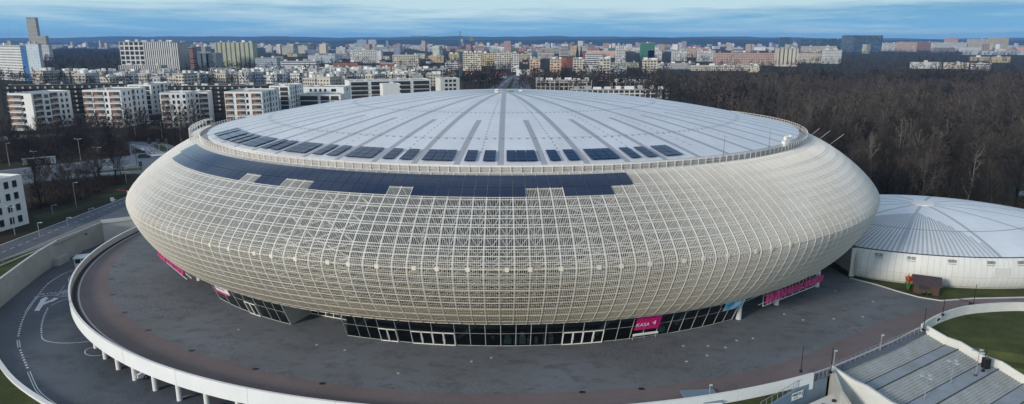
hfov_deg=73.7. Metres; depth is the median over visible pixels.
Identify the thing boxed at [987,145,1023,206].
bare tree
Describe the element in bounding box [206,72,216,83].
building
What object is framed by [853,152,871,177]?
bare tree
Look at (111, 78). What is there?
building
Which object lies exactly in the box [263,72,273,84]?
building
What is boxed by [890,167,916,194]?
bare tree
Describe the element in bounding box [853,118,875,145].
bare tree
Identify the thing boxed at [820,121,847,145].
bare tree
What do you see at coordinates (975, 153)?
bare tree
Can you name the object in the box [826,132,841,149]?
bare tree
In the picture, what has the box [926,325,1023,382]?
stair wall
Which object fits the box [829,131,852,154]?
bare tree
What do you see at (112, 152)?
bare tree
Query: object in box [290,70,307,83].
building
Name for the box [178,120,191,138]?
bare tree
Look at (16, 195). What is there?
window
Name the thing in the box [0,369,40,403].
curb
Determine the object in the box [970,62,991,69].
building
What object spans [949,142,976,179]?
bare tree
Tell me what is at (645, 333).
ticket counter
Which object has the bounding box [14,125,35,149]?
bare tree
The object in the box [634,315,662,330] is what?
ticket banner
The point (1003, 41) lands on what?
building
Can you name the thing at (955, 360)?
disc lamp
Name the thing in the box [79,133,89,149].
bare tree
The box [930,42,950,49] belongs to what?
building
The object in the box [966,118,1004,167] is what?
bare tree
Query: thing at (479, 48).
city block
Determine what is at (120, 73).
building
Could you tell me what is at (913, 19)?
sky
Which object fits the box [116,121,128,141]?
bare tree
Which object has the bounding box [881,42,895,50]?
building
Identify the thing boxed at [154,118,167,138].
bare tree
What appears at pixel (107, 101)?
apartment block
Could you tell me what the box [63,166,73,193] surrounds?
bare tree
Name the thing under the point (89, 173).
bare tree
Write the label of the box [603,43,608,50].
city block
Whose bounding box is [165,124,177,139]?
bare tree
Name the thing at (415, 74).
building
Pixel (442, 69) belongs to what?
building
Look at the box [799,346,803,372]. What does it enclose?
slim mast
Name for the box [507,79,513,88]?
verge
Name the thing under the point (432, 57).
building
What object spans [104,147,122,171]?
bare tree
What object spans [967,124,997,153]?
bare tree
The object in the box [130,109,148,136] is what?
bare tree
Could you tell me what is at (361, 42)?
building
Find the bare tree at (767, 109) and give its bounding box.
[759,104,775,118]
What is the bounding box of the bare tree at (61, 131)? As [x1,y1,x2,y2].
[54,123,69,146]
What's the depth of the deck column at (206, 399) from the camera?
88.76 m
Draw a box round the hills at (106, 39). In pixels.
[0,36,1023,42]
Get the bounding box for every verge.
[0,247,41,276]
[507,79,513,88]
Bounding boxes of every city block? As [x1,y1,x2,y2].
[276,45,283,53]
[288,53,307,56]
[304,50,335,54]
[316,53,350,58]
[319,44,328,52]
[362,47,386,49]
[365,44,371,49]
[394,45,399,53]
[421,41,426,50]
[432,46,442,55]
[476,46,482,52]
[490,48,500,51]
[502,48,518,52]
[504,41,510,51]
[527,52,536,56]
[536,48,558,53]
[538,52,554,58]
[559,46,567,56]
[570,46,576,56]
[578,41,584,49]
[579,46,586,55]
[587,51,614,57]
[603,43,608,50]
[604,48,614,50]
[658,44,664,51]
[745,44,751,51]
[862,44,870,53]
[930,47,954,51]
[958,47,981,51]
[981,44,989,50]
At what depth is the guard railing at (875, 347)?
95.59 m
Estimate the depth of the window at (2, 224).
157.17 m
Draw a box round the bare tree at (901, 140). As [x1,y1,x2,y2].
[894,128,910,149]
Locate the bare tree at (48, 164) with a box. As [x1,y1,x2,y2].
[42,153,56,175]
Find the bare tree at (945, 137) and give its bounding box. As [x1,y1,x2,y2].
[923,130,961,187]
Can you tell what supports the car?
on the road at (142, 144)
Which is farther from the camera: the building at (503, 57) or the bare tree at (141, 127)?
the building at (503, 57)
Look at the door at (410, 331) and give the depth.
97.26 m
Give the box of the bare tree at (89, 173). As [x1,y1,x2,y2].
[80,168,96,194]
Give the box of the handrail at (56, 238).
[0,216,129,263]
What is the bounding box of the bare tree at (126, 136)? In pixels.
[117,128,132,147]
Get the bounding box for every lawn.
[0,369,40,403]
[32,186,125,221]
[95,167,142,172]
[153,144,168,150]
[724,389,791,403]
[828,262,1023,299]
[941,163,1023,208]
[946,335,1023,373]
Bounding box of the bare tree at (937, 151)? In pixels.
[924,138,950,164]
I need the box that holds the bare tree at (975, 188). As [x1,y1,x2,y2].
[953,170,986,200]
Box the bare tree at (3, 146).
[1,139,13,161]
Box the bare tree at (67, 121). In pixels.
[63,119,79,145]
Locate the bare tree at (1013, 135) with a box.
[1000,130,1023,160]
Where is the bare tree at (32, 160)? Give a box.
[15,149,53,189]
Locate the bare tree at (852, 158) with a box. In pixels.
[847,144,876,178]
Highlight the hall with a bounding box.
[834,194,1023,288]
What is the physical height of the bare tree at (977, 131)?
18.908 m
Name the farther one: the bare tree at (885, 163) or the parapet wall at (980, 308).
the bare tree at (885, 163)
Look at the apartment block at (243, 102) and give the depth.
339.83 m
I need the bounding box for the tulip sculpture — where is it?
[903,273,913,289]
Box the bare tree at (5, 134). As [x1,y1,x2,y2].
[2,130,17,145]
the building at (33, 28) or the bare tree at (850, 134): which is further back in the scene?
the building at (33, 28)
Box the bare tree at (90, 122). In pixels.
[81,113,95,141]
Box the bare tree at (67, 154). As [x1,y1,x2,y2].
[42,145,83,190]
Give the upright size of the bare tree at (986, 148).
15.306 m
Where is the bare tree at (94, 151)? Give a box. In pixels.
[77,143,113,181]
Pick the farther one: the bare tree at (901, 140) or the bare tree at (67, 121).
the bare tree at (67, 121)
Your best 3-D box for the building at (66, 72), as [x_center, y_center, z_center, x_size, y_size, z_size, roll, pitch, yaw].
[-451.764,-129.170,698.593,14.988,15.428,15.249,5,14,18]
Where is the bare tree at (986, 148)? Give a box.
[976,131,1004,172]
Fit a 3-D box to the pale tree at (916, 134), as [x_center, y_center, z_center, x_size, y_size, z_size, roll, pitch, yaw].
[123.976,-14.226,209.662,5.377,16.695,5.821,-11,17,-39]
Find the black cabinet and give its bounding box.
[981,357,991,368]
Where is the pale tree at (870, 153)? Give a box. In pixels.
[865,132,880,173]
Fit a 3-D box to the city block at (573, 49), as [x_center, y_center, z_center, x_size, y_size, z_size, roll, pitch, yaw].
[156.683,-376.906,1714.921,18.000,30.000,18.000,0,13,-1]
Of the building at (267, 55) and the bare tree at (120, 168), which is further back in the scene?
the building at (267, 55)
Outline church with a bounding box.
[576,44,585,64]
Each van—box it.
[73,253,89,268]
[136,371,148,378]
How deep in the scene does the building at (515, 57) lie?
956.73 m
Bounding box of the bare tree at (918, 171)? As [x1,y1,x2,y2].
[908,153,928,194]
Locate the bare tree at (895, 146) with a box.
[890,134,900,156]
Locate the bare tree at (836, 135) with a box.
[825,122,846,147]
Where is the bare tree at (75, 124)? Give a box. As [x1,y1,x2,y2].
[69,117,84,143]
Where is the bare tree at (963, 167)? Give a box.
[953,150,987,199]
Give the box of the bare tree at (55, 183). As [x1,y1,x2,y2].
[48,170,67,194]
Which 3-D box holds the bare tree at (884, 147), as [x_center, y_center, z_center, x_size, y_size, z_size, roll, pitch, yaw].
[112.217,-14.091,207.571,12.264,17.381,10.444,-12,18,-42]
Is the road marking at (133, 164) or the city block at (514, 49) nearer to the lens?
the road marking at (133, 164)
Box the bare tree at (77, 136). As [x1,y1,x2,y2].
[65,123,90,155]
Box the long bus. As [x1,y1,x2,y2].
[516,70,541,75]
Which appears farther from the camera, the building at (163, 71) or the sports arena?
the building at (163, 71)
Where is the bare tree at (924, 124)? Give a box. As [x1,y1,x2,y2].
[907,120,940,151]
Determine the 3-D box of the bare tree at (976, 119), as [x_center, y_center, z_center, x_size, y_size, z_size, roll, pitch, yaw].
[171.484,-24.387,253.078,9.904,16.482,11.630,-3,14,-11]
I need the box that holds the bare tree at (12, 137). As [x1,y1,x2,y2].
[2,129,24,154]
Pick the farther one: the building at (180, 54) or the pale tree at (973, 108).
the building at (180, 54)
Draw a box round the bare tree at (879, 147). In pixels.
[871,136,892,169]
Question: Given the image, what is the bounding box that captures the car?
[137,153,150,157]
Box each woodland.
[0,100,226,141]
[694,67,1023,147]
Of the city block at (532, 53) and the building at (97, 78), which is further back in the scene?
the city block at (532, 53)
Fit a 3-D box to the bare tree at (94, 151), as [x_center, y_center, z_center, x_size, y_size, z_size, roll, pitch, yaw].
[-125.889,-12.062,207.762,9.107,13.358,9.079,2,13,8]
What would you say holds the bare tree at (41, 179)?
on the ground at (29, 228)
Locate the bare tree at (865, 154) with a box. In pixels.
[850,138,877,170]
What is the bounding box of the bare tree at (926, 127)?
[915,115,932,155]
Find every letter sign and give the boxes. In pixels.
[157,251,191,278]
[758,272,823,305]
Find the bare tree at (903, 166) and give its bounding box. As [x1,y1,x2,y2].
[883,152,914,194]
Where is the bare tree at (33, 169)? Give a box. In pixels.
[16,154,49,200]
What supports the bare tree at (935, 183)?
on the ground at (29, 228)
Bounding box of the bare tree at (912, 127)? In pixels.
[907,118,918,148]
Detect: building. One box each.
[0,43,25,80]
[20,45,30,80]
[25,41,44,73]
[26,18,39,43]
[30,67,62,83]
[38,36,49,44]
[41,45,53,59]
[62,68,77,82]
[71,68,87,82]
[74,70,97,82]
[91,72,111,82]
[95,68,105,72]
[99,74,118,82]
[107,68,118,72]
[113,72,123,80]
[118,63,166,71]
[119,39,147,64]
[119,68,139,74]
[123,71,136,83]
[136,70,156,82]
[143,39,184,69]
[150,73,161,81]
[154,68,173,75]
[161,73,172,81]
[170,41,190,70]
[172,70,197,84]
[188,47,197,70]
[191,45,200,52]
[194,71,210,83]
[196,44,211,52]
[196,51,209,70]
[206,53,222,67]
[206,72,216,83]
[208,68,233,71]
[214,40,257,68]
[214,70,228,83]
[228,71,238,83]
[238,69,252,83]
[250,68,264,83]
[255,56,280,67]
[261,68,273,74]
[262,53,274,57]
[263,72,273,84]
[265,44,272,51]
[271,66,284,70]
[272,71,287,84]
[274,69,290,82]
[280,59,320,67]
[282,45,294,54]
[287,68,299,72]
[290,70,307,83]
[293,43,315,53]
[297,66,308,70]
[298,45,308,52]
[302,74,318,91]
[306,65,321,71]
[308,54,338,62]
[316,73,340,84]
[319,68,334,71]
[325,64,339,69]
[333,60,360,67]
[333,68,350,73]
[334,71,350,78]
[336,46,346,52]
[336,76,345,84]
[350,49,377,62]
[351,70,363,78]
[357,39,366,46]
[361,66,377,70]
[365,71,384,78]
[368,39,376,46]
[377,50,382,62]
[377,67,389,72]
[380,63,395,70]
[381,71,394,78]
[392,53,419,65]
[392,64,407,70]
[393,70,408,77]
[407,72,422,77]
[408,68,426,77]
[423,66,447,76]
[426,71,440,85]
[428,55,443,62]
[445,61,458,69]
[449,52,459,61]
[463,50,481,70]
[482,51,494,65]
[495,51,510,68]
[511,52,518,71]
[519,53,529,61]
[530,56,540,75]
[536,77,591,90]
[550,56,560,76]
[570,85,668,97]
[573,57,584,74]
[585,52,601,66]
[585,66,597,73]
[598,56,610,77]
[610,65,626,74]
[610,78,653,87]
[611,61,638,67]
[615,43,625,61]
[640,42,654,59]
[642,57,657,77]
[648,49,661,59]
[657,62,689,68]
[671,49,686,60]
[681,41,685,49]
[687,47,696,56]
[690,63,759,70]
[697,49,714,60]
[712,51,774,64]
[748,64,758,71]
[774,47,798,65]
[778,36,790,47]
[798,38,841,51]
[798,51,821,62]
[800,45,836,51]
[821,48,841,63]
[841,35,854,51]
[853,35,882,51]
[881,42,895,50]
[895,41,916,51]
[910,60,941,68]
[916,41,930,50]
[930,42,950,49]
[943,61,968,68]
[944,37,957,41]
[950,42,966,50]
[962,50,1023,54]
[966,38,987,46]
[969,55,987,60]
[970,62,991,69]
[987,38,1008,49]
[988,55,1010,62]
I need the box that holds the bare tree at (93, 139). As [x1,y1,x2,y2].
[86,131,100,151]
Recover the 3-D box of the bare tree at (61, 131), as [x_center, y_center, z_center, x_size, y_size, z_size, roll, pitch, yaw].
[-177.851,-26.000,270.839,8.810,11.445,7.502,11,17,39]
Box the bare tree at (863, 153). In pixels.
[851,147,874,172]
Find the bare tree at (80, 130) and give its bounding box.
[71,125,87,140]
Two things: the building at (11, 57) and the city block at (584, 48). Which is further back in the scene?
the city block at (584, 48)
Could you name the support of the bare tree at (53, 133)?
on the ground at (29, 228)
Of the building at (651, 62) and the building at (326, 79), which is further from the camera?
the building at (651, 62)
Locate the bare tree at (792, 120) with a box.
[788,111,798,123]
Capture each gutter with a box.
[72,231,139,335]
[814,330,925,378]
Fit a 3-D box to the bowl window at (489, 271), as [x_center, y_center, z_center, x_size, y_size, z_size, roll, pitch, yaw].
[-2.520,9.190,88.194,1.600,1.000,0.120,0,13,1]
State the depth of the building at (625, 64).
1092.13 m
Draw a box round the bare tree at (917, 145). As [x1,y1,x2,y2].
[902,139,932,174]
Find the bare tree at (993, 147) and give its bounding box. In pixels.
[968,128,1010,175]
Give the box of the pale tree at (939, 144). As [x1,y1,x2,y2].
[931,131,952,188]
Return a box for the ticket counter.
[632,331,657,339]
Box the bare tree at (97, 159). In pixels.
[88,145,104,174]
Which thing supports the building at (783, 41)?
on the ground at (29, 228)
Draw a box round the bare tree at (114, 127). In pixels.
[106,121,125,151]
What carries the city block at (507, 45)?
on the ground at (29, 228)
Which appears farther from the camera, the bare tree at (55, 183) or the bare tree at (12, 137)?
the bare tree at (12, 137)
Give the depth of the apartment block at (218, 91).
376.43 m
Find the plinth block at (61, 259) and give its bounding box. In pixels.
[52,253,69,265]
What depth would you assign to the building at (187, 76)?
623.61 m
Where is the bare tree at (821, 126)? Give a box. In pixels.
[815,112,831,140]
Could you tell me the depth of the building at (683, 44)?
2000.35 m
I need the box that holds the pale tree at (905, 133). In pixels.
[898,118,910,166]
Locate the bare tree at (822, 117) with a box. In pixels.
[813,108,829,133]
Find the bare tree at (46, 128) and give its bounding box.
[38,121,53,144]
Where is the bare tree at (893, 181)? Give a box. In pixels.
[881,169,906,194]
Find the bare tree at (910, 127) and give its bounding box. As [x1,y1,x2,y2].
[901,114,922,141]
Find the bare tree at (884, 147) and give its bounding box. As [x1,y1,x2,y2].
[865,129,901,178]
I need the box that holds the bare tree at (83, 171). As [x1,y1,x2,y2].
[78,162,89,183]
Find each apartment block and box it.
[0,81,133,114]
[0,168,70,231]
[7,90,73,130]
[82,87,149,127]
[127,81,173,114]
[159,90,194,127]
[168,82,271,111]
[192,89,214,124]
[224,88,279,120]
[269,83,302,110]
[299,92,349,106]
[303,84,350,98]
[345,77,430,98]
[380,82,400,95]
[435,77,459,90]
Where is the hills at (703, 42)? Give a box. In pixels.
[0,38,1023,45]
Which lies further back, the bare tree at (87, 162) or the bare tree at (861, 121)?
the bare tree at (861, 121)
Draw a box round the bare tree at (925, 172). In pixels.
[904,149,949,195]
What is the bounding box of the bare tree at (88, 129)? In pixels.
[79,119,100,144]
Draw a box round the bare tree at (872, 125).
[858,122,878,139]
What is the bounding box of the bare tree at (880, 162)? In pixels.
[869,158,895,193]
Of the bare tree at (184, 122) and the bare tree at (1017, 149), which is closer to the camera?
the bare tree at (1017, 149)
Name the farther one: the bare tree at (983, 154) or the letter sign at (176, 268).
the bare tree at (983, 154)
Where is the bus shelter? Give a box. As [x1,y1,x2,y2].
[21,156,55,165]
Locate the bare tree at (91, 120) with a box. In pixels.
[86,110,107,131]
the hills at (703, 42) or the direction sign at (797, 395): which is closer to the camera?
the direction sign at (797, 395)
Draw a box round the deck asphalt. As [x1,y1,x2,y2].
[109,185,939,393]
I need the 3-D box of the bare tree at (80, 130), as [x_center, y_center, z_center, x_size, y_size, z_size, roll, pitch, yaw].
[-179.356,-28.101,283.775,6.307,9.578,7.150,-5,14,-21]
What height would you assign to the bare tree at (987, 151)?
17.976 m
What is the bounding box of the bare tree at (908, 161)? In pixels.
[898,151,915,179]
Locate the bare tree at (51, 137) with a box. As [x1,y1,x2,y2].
[43,126,58,147]
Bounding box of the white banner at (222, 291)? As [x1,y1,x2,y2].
[214,285,229,296]
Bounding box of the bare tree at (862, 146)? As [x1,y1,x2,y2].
[845,136,878,163]
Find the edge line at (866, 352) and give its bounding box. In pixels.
[813,327,918,372]
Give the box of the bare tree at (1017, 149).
[1004,136,1023,160]
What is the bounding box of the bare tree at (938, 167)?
[923,152,962,196]
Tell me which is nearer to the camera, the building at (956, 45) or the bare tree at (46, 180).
the bare tree at (46, 180)
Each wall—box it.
[0,220,131,266]
[0,241,58,306]
[0,360,53,403]
[55,222,103,256]
[68,227,813,403]
[71,182,1023,403]
[101,217,135,241]
[761,369,837,403]
[828,365,896,403]
[920,302,1023,330]
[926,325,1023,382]
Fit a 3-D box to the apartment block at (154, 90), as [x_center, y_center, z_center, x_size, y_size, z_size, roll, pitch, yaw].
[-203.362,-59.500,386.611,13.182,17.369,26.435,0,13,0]
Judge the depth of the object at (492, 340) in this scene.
97.84 m
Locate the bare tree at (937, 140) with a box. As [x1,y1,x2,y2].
[921,127,956,158]
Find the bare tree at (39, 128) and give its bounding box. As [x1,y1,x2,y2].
[31,119,50,149]
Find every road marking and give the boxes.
[1,198,124,247]
[6,144,164,181]
[17,270,98,403]
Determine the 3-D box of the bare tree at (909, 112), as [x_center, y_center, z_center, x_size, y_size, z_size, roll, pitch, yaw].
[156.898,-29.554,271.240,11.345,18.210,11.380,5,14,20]
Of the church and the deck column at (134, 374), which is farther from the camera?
the church
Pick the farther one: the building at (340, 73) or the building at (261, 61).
the building at (261, 61)
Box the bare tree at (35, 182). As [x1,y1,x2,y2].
[24,176,52,209]
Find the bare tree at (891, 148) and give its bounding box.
[873,133,903,181]
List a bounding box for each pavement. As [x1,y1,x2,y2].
[1,207,129,260]
[129,141,173,147]
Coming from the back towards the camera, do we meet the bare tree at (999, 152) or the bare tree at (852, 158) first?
the bare tree at (999, 152)
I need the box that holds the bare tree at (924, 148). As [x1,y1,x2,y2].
[910,136,935,167]
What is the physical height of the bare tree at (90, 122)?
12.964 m
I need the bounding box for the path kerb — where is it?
[850,278,1023,300]
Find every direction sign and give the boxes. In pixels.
[791,390,802,400]
[935,314,944,323]
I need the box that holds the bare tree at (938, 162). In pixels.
[923,146,953,195]
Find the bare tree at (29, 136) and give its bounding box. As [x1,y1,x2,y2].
[17,126,35,151]
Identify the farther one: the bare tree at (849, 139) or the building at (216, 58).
the building at (216, 58)
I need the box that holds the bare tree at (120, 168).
[109,153,129,177]
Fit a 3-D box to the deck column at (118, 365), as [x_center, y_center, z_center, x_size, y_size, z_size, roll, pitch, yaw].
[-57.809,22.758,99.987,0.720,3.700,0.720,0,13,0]
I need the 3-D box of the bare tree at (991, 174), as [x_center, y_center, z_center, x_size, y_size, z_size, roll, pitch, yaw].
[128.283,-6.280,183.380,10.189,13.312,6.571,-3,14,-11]
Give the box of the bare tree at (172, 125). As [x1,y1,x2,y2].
[164,117,181,139]
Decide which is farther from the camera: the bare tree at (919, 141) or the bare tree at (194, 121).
the bare tree at (194, 121)
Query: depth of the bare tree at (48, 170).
194.42 m
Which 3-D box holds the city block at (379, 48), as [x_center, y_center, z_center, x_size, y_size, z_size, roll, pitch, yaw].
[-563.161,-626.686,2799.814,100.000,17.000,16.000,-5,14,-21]
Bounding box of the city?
[14,42,1023,51]
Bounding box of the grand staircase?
[842,334,1023,403]
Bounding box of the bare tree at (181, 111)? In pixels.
[173,109,193,137]
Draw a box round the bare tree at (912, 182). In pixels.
[897,162,933,194]
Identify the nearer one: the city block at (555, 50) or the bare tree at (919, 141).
the bare tree at (919, 141)
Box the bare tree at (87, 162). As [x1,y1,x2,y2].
[78,150,92,179]
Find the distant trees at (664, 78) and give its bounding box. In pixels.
[0,44,1023,109]
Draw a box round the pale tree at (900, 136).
[895,118,908,164]
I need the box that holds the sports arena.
[126,89,879,345]
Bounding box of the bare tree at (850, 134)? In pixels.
[839,126,866,155]
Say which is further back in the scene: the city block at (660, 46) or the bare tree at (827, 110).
the city block at (660, 46)
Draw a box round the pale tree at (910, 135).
[904,118,919,153]
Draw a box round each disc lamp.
[920,374,932,400]
[947,359,959,384]
[972,349,984,375]
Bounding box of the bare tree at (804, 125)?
[796,114,817,134]
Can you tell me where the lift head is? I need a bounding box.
[680,389,723,403]
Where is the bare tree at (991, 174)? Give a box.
[971,155,1004,198]
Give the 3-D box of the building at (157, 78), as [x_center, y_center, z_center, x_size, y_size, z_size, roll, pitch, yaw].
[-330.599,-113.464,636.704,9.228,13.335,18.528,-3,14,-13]
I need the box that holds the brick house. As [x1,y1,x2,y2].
[558,57,572,67]
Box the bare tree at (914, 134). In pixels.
[909,124,926,151]
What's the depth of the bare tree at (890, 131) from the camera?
247.94 m
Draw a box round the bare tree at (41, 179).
[32,174,55,201]
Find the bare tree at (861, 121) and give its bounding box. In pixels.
[852,110,867,142]
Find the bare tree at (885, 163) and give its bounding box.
[875,147,896,189]
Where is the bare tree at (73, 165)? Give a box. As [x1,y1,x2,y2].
[57,146,75,179]
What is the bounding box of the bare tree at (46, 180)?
[36,163,54,192]
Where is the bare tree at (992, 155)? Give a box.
[968,136,1007,193]
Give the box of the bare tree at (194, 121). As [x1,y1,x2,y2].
[188,114,201,129]
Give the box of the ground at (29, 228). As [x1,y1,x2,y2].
[0,46,1023,244]
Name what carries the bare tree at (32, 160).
on the ground at (29, 228)
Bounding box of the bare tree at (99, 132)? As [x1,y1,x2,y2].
[88,125,106,148]
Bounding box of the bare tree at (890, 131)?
[881,121,899,145]
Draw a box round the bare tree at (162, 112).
[149,111,169,136]
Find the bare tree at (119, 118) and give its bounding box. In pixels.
[110,113,131,137]
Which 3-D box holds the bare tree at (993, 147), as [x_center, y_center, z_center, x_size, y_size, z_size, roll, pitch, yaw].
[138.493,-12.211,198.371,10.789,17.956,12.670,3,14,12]
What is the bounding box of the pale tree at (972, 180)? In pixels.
[959,145,985,199]
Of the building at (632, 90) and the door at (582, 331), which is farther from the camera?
the building at (632, 90)
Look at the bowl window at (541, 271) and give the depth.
88.28 m
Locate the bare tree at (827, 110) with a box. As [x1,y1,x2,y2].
[813,105,839,132]
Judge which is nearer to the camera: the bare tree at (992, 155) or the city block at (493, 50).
the bare tree at (992, 155)
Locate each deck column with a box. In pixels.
[102,351,108,358]
[115,359,121,369]
[131,368,137,380]
[151,377,158,390]
[175,385,182,400]
[203,394,209,403]
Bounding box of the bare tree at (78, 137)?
[72,131,85,150]
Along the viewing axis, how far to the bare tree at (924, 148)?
223.30 m
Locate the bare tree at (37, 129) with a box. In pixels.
[32,123,53,152]
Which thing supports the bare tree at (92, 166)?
on the ground at (29, 228)
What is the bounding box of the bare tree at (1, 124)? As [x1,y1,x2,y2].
[0,119,17,143]
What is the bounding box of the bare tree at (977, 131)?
[963,119,1004,165]
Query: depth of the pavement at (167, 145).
288.29 m
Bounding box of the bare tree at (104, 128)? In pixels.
[96,121,112,139]
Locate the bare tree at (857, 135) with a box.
[846,125,864,150]
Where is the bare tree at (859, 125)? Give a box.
[851,117,870,139]
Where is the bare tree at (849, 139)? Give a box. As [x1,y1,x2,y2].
[843,126,859,153]
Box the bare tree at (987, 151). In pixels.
[967,134,1006,197]
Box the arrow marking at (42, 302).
[34,297,57,310]
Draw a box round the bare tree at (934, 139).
[916,132,955,183]
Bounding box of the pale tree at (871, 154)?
[864,131,880,180]
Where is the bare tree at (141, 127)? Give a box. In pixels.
[135,119,147,139]
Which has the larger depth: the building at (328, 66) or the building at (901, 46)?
the building at (901, 46)
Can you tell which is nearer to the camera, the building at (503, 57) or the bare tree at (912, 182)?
the bare tree at (912, 182)
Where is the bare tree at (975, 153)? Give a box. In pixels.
[969,141,986,176]
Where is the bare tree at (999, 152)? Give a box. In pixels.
[976,138,1012,164]
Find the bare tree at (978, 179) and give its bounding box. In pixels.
[967,164,993,200]
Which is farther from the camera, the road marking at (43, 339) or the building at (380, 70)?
the building at (380, 70)
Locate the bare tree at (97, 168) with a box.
[86,163,107,183]
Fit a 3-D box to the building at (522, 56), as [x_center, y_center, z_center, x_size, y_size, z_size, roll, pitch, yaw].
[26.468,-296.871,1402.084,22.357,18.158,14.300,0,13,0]
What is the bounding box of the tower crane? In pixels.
[411,32,472,85]
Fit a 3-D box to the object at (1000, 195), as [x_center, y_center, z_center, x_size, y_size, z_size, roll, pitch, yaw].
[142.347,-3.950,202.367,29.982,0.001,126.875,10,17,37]
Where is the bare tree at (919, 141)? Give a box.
[905,132,928,151]
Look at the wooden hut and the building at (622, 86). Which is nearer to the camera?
the wooden hut
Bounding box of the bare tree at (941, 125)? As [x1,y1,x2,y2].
[933,119,947,141]
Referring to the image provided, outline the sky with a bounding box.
[0,0,1023,38]
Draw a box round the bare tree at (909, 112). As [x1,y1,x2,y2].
[899,106,920,143]
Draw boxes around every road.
[0,155,156,183]
[0,198,125,259]
[0,242,829,403]
[126,141,171,158]
[489,74,547,88]
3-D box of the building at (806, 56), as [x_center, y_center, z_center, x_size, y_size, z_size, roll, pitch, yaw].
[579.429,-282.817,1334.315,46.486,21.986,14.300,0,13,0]
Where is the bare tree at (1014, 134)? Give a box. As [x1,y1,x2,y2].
[1005,120,1023,164]
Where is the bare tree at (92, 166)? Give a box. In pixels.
[81,158,101,186]
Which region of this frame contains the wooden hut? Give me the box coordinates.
[911,274,941,295]
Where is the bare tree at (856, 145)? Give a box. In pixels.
[845,137,865,160]
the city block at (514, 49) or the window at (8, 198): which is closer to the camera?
the window at (8, 198)
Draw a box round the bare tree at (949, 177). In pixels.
[931,159,973,197]
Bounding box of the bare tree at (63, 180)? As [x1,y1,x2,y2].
[53,166,74,198]
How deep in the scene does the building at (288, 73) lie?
692.44 m
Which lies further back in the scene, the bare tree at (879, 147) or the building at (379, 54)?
the building at (379, 54)
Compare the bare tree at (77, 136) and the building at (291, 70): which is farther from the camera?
the building at (291, 70)
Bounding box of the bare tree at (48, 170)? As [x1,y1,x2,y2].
[26,155,52,191]
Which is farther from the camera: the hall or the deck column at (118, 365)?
the hall
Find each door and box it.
[378,328,389,340]
[387,329,398,341]
[410,331,422,343]
[421,332,433,344]
[432,332,444,344]
[443,333,455,345]
[562,332,573,344]
[572,331,583,344]
[582,331,593,343]
[592,330,604,342]
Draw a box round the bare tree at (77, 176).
[69,163,94,198]
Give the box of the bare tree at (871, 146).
[856,132,883,175]
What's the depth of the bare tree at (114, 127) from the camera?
266.62 m
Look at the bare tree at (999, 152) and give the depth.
206.12 m
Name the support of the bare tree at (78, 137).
on the ground at (29, 228)
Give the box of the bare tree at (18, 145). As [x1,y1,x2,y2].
[5,129,24,159]
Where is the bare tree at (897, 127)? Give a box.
[887,116,907,143]
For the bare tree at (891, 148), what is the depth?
208.97 m
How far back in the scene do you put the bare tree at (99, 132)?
257.80 m
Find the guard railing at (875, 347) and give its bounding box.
[830,325,922,367]
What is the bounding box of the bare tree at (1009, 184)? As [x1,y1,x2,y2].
[980,157,1023,204]
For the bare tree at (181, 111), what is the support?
on the ground at (29, 228)
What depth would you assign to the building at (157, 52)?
877.38 m
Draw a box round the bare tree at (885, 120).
[874,115,892,151]
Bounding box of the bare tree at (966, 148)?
[945,138,988,197]
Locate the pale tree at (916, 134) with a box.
[908,130,925,181]
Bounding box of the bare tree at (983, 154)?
[969,140,1002,185]
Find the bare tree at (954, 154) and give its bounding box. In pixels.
[948,127,980,184]
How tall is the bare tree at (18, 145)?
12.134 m
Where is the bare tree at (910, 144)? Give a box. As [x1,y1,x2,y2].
[895,132,917,164]
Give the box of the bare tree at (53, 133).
[43,119,67,152]
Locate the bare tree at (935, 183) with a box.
[928,172,946,195]
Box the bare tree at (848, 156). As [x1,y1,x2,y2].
[839,143,857,157]
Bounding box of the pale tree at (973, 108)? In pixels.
[967,97,978,133]
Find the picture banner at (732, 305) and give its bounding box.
[723,299,745,310]
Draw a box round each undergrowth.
[0,121,221,211]
[691,78,1023,207]
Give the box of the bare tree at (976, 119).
[960,115,993,156]
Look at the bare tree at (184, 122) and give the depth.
291.49 m
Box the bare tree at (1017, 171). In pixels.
[1009,145,1023,194]
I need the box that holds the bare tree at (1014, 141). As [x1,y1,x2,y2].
[1003,136,1023,172]
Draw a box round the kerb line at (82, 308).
[78,232,146,358]
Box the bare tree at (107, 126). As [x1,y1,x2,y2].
[98,115,120,146]
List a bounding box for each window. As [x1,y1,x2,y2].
[0,220,4,227]
[3,182,8,189]
[5,193,10,201]
[12,180,16,187]
[14,192,18,198]
[16,203,20,210]
[18,215,22,221]
[437,269,448,275]
[487,271,498,276]
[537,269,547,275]
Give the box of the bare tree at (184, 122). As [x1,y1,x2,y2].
[176,112,194,139]
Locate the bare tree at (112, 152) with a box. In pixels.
[91,140,126,182]
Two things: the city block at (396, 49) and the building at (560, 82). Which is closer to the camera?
the building at (560, 82)
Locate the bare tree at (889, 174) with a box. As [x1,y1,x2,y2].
[871,148,907,193]

